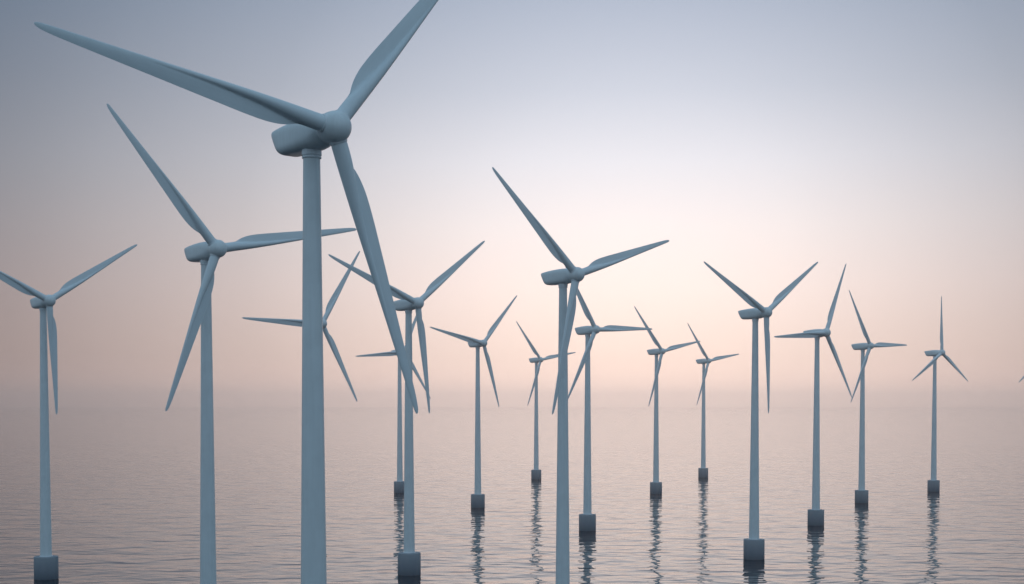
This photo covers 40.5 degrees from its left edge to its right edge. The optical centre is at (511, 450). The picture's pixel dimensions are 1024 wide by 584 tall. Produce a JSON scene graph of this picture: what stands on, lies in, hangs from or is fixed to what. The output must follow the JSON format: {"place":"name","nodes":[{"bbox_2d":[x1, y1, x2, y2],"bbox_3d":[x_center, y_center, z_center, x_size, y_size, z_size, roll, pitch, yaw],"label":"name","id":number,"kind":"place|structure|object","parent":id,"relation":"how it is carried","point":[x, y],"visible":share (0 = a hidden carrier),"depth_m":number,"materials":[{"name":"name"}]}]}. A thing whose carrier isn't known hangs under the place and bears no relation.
{"place":"outdoors","nodes":[
{"label":"outdoors","id":0,"kind":"place"},
{"bbox_2d":[0,407,1023,583],"bbox_3d":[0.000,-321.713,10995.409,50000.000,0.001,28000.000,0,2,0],"label":"water","id":1,"kind":"structure","parent":0,"point":[125,494],"depth_m":759.43,"materials":[{"name":"grey liquid"}]},
{"bbox_2d":[0,244,136,579],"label":"wind turbine","id":2,"kind":"object","parent":1,"relation":"in","point":[46,564],"visible":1,"depth_m":398.86,"materials":[{"name":"paint"}]},
{"bbox_2d":[107,104,356,583],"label":"wind turbine","id":3,"kind":"object","parent":1,"relation":"in","point":[209,252],"visible":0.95,"depth_m":266.49,"materials":[{"name":"paint"}]},
{"bbox_2d":[34,0,437,583],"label":"wind turbine","id":4,"kind":"object","parent":1,"relation":"in","point":[308,136],"visible":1,"depth_m":150.77,"materials":[{"name":"paint"}]},
{"bbox_2d":[242,251,359,400],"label":"wind turbine","id":5,"kind":"object","parent":1,"relation":"in","point":[329,308],"visible":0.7,"depth_m":510.40,"materials":[{"name":"paint"}]},
{"bbox_2d":[356,316,430,492],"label":"wind turbine","id":6,"kind":"object","parent":1,"relation":"in","point":[399,485],"visible":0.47,"depth_m":787.63,"materials":[{"name":"paint"}]},
{"bbox_2d":[328,241,484,575],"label":"wind turbine","id":7,"kind":"object","parent":1,"relation":"in","point":[409,560],"visible":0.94,"depth_m":408.69,"materials":[{"name":"paint"}]},
{"bbox_2d":[430,295,516,507],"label":"wind turbine","id":8,"kind":"object","parent":1,"relation":"in","point":[477,499],"visible":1,"depth_m":674.76,"materials":[{"name":"paint"}]},
{"bbox_2d":[516,321,575,479],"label":"wind turbine","id":9,"kind":"object","parent":1,"relation":"in","point":[538,360],"visible":0.94,"depth_m":927.01,"materials":[{"name":"paint"}]},
{"bbox_2d":[492,167,668,583],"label":"wind turbine","id":10,"kind":"object","parent":1,"relation":"in","point":[571,273],"visible":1,"depth_m":319.16,"materials":[{"name":"paint"}]},
{"bbox_2d":[568,289,651,530],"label":"wind turbine","id":11,"kind":"object","parent":1,"relation":"in","point":[587,519],"visible":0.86,"depth_m":551.89,"materials":[{"name":"paint"}]},
{"bbox_2d":[634,306,699,493],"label":"wind turbine","id":12,"kind":"object","parent":1,"relation":"in","point":[655,486],"visible":1,"depth_m":778.92,"materials":[{"name":"paint"}]},
{"bbox_2d":[687,323,738,477],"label":"wind turbine","id":13,"kind":"object","parent":1,"relation":"in","point":[703,469],"visible":0.99,"depth_m":951.16,"materials":[{"name":"paint"}]},
{"bbox_2d":[704,261,817,559],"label":"wind turbine","id":14,"kind":"object","parent":1,"relation":"in","point":[753,546],"visible":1,"depth_m":449.78,"materials":[{"name":"paint"}]},
{"bbox_2d":[774,264,851,525],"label":"wind turbine","id":15,"kind":"object","parent":1,"relation":"in","point":[815,516],"visible":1,"depth_m":576.11,"materials":[{"name":"paint"}]},
{"bbox_2d":[849,290,906,503],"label":"wind turbine","id":16,"kind":"object","parent":1,"relation":"in","point":[861,494],"visible":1,"depth_m":706.45,"materials":[{"name":"paint"}]},
{"bbox_2d":[912,296,967,491],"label":"wind turbine","id":17,"kind":"object","parent":1,"relation":"in","point":[933,484],"visible":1,"depth_m":799.04,"materials":[{"name":"paint"}]},
{"bbox_2d":[0,0,1023,406],"label":"sky","id":18,"kind":"structure","parent":0,"point":[767,141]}
]}

